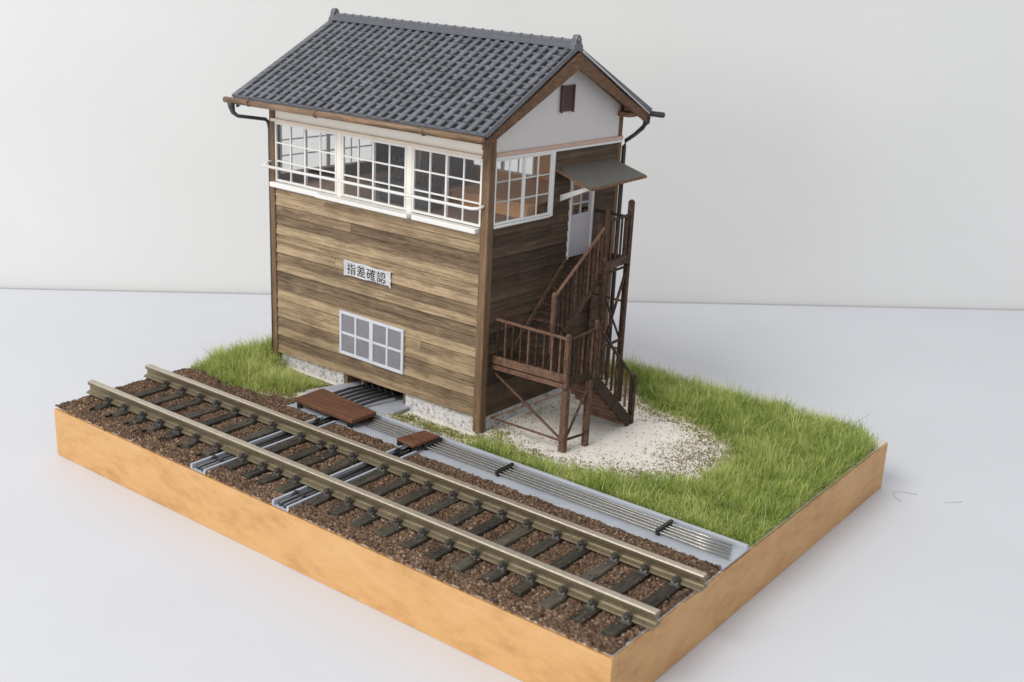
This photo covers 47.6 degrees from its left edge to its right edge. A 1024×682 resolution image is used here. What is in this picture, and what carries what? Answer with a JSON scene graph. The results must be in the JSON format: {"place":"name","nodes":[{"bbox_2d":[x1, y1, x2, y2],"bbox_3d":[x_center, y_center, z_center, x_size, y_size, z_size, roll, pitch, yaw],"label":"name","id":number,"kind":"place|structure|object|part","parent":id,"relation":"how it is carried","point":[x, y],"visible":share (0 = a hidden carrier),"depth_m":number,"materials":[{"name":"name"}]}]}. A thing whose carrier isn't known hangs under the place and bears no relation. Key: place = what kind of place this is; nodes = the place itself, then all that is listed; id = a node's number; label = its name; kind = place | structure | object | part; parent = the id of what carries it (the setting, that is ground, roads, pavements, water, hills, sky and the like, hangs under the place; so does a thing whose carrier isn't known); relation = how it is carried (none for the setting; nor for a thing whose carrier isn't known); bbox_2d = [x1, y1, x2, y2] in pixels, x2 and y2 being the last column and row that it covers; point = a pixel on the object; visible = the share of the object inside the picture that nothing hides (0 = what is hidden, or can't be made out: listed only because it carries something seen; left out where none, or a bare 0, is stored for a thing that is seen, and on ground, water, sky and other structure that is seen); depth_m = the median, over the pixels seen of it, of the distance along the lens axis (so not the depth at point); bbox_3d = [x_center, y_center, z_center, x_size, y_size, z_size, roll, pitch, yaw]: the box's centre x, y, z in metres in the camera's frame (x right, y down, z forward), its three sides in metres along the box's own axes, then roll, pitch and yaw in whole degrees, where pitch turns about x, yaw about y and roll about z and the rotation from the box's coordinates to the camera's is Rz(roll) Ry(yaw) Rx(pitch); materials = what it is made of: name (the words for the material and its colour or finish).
{"place":"outdoors","nodes":[
{"label":"outdoors","id":0,"kind":"place"},
{"bbox_2d":[416,150,421,172],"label":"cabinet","id":1,"kind":"object","parent":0,"point":[418,156],"visible":0.04,"depth_m":41.55,"materials":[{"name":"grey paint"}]},
{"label":"cabinet door","id":2,"kind":"part","parent":1,"relation":"part of","materials":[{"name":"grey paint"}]},
{"bbox_2d":[0,0,1023,309],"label":"backdrop","id":3,"kind":"structure","parent":0,"point":[828,152],"depth_m":52.28,"materials":[{"name":"white paint"}]},
{"bbox_2d":[0,289,1023,681],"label":"table","id":4,"kind":"object","parent":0,"point":[102,579],"depth_m":31.64,"materials":[{"name":"white"}]},
{"bbox_2d":[54,368,887,681],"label":"display base","id":5,"kind":"object","parent":4,"relation":"on","point":[518,646],"visible":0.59,"depth_m":28.25,"materials":[{"name":"brown wood"}]},
{"bbox_2d":[55,368,720,654],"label":"ballast","id":6,"kind":"structure","parent":5,"relation":"on","point":[588,632],"depth_m":28.88,"materials":[{"name":"gravel"}]},
{"bbox_2d":[191,416,337,474],"bbox_3d":[-6.880,2.861,33.081,0.620,0.203,5.080,16,22,35],"label":"rodding channel","id":7,"kind":"object","parent":6,"relation":"on","point":[203,466],"visible":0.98,"depth_m":32.80,"materials":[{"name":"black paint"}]},
{"bbox_2d":[272,445,418,511],"bbox_3d":[-4.305,3.585,31.235,0.620,0.203,5.080,16,22,35],"label":"rodding channel","id":8,"kind":"object","parent":6,"relation":"on","point":[291,499],"visible":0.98,"depth_m":30.89,"materials":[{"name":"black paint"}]},
{"bbox_2d":[86,364,707,637],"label":"railway track","id":9,"kind":"structure","parent":6,"relation":"on","point":[594,597],"depth_m":29.23,"materials":[{"name":"brown metal"}]},
{"bbox_2d":[0,288,1008,309],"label":"table gap","id":10,"kind":"object","parent":4,"relation":"attached to","point":[614,301],"depth_m":55.42,"materials":[{"name":"grey"}]},
{"bbox_2d":[216,355,885,549],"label":"ground","id":11,"kind":"structure","parent":0,"point":[616,443],"depth_m":34.67,"materials":[{"name":"beige gravel"}]},
{"bbox_2d":[305,380,408,414],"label":"point rods","id":12,"kind":"object","parent":11,"relation":"on","point":[380,399],"visible":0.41,"depth_m":36.90,"materials":[{"name":"black paint"}]},
{"bbox_2d":[223,8,664,433],"bbox_3d":[-2.300,-4.373,38.043,11.591,11.975,8.514,17,23,36],"label":"signal box","id":13,"kind":"object","parent":11,"relation":"on","point":[421,334],"visible":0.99,"depth_m":35.45,"materials":[{"name":"brown wood"}]},
{"bbox_2d":[275,122,307,186],"bbox_3d":[-7.144,-6.038,37.578,1.520,1.940,0.080,17,23,36],"label":"window","id":14,"kind":"structure","parent":13,"relation":"in","point":[276,123],"depth_m":37.70,"materials":[{"name":"white paint"}]},
{"bbox_2d":[280,125,327,173],"bbox_3d":[-6.960,-6.558,38.948,0.060,1.700,2.100,17,23,36],"label":"window","id":15,"kind":"structure","parent":13,"relation":"in","point":[282,172],"depth_m":38.87,"materials":[{"name":"white paint"}]},
{"bbox_2d":[304,127,336,194],"bbox_3d":[-6.047,-5.697,36.692,1.520,1.940,0.060,17,23,36],"label":"window","id":16,"kind":"structure","parent":13,"relation":"in","point":[305,128],"depth_m":36.72,"materials":[{"name":"white paint"}]},
{"bbox_2d":[328,134,371,167],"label":"window","id":17,"kind":"structure","parent":13,"relation":"in","point":[350,163],"depth_m":40.57,"materials":[{"name":"white paint"}]},
{"bbox_2d":[339,310,371,362],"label":"window","id":18,"kind":"structure","parent":13,"relation":"in","point":[354,330],"depth_m":37.36,"materials":[{"name":"white wood"}]},
{"bbox_2d":[342,134,375,202],"bbox_3d":[-4.712,-5.314,35.710,1.440,1.940,0.080,17,23,36],"label":"window","id":19,"kind":"structure","parent":13,"relation":"in","point":[358,158],"depth_m":35.80,"materials":[{"name":"white paint"}]},
{"bbox_2d":[344,259,391,288],"bbox_3d":[-4.537,-2.099,36.360,2.136,0.554,0.044,17,23,36],"label":"wall sign","id":20,"kind":"object","parent":13,"relation":"attached to","point":[366,272],"visible":1,"depth_m":36.32,"materials":[{"name":"paper"}]},
{"bbox_2d":[370,320,404,374],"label":"window","id":21,"kind":"structure","parent":13,"relation":"in","point":[386,341],"depth_m":36.46,"materials":[{"name":"white wood"}]},
{"bbox_2d":[372,139,406,209],"bbox_3d":[-3.678,-4.992,34.872,1.440,1.940,0.060,17,23,36],"label":"window","id":22,"kind":"structure","parent":13,"relation":"in","point":[373,141],"depth_m":34.89,"materials":[{"name":"white paint"}]},
{"bbox_2d":[379,155,441,209],"bbox_3d":[-3.170,-4.962,36.235,2.200,1.390,0.600,17,23,36],"label":"lever frame","id":23,"kind":"object","parent":13,"relation":"on","point":[399,199],"visible":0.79,"depth_m":36.06,"materials":[{"name":"paint"}]},
{"bbox_2d":[411,147,449,218],"bbox_3d":[-2.389,-4.622,33.923,1.405,1.940,0.080,17,23,36],"label":"window","id":24,"kind":"structure","parent":13,"relation":"in","point":[414,169],"depth_m":34.02,"materials":[{"name":"white paint"}]},
{"bbox_2d":[421,151,470,184],"bbox_3d":[-2.289,-6.129,40.302,1.400,1.180,1.140,17,23,36],"label":"stove","id":25,"kind":"object","parent":13,"relation":"on","point":[455,166],"visible":0.4,"depth_m":39.85,"materials":[{"name":"grey metal"}]},
{"bbox_2d":[444,153,482,226],"bbox_3d":[-1.380,-4.307,33.106,1.405,1.940,0.060,17,23,36],"label":"window","id":26,"kind":"structure","parent":13,"relation":"in","point":[447,154],"depth_m":33.13,"materials":[{"name":"white paint"}]},
{"bbox_2d":[472,160,501,171],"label":"window","id":27,"kind":"structure","parent":13,"relation":"in","point":[473,164],"depth_m":40.83,"materials":[{"name":"white paint"}]},
{"bbox_2d":[493,157,523,225],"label":"window","id":28,"kind":"structure","parent":13,"relation":"in","point":[516,219],"depth_m":33.22,"materials":[{"name":"white paint"}]},
{"bbox_2d":[502,157,534,177],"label":"window","id":29,"kind":"structure","parent":13,"relation":"in","point":[503,162],"depth_m":39.78,"materials":[{"name":"white paint"}]},
{"bbox_2d":[449,176,588,217],"bbox_3d":[0.439,-4.613,37.188,3.200,0.470,3.850,17,23,36],"label":"desk","id":30,"kind":"object","parent":13,"relation":"on","point":[472,192],"visible":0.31,"depth_m":36.38,"materials":[{"name":"brown wood"}]},
{"bbox_2d":[521,152,552,219],"bbox_3d":[0.740,-4.565,34.134,0.050,1.890,1.330,17,23,36],"label":"window","id":31,"kind":"structure","parent":13,"relation":"in","point":[525,157],"depth_m":34.15,"materials":[{"name":"white paint"}]},
{"bbox_2d":[568,181,591,257],"bbox_3d":[2.113,-3.864,36.234,0.060,2.430,1.080,17,23,36],"label":"door","id":32,"kind":"structure","parent":13,"relation":"in","point":[580,222],"depth_m":36.35,"materials":[{"name":"white paint"}]},
{"bbox_2d":[286,402,748,569],"bbox_3d":[-0.609,3.466,32.064,15.080,0.229,1.325,16,22,35],"label":"cable channel","id":33,"kind":"object","parent":11,"relation":"on","point":[700,544],"visible":0.96,"depth_m":30.62,"materials":[{"name":"concrete"}]},
{"bbox_2d":[294,388,375,427],"bbox_3d":[-5.335,2.071,35.433,2.621,0.340,1.302,16,22,35],"label":"wooden cover","id":34,"kind":"object","parent":33,"relation":"on","point":[332,404],"visible":1,"depth_m":35.20,"materials":[{"name":"brown wood"}]},
{"bbox_2d":[397,430,439,452],"bbox_3d":[-2.712,2.899,33.337,0.814,0.300,1.096,16,22,35],"label":"wooden cover","id":35,"kind":"object","parent":33,"relation":"on","point":[413,441],"visible":0.98,"depth_m":33.18,"materials":[{"name":"brown wood"}]},
{"bbox_2d":[190,354,877,544],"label":"turf crumbs","id":36,"kind":"object","parent":11,"relation":"on","point":[410,419],"visible":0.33,"depth_m":34.38,"materials":[{"name":"beige gravel"}]},
{"bbox_2d":[189,324,887,547],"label":"grass","id":37,"kind":"structure","parent":11,"relation":"on","point":[776,430],"depth_m":33.74,"materials":[{"name":"green plant"}]},
{"bbox_2d":[490,199,636,452],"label":"outside staircase","id":38,"kind":"structure","parent":11,"relation":"on","point":[590,391],"depth_m":34.62,"materials":[{"name":"brown wood"}]}
]}

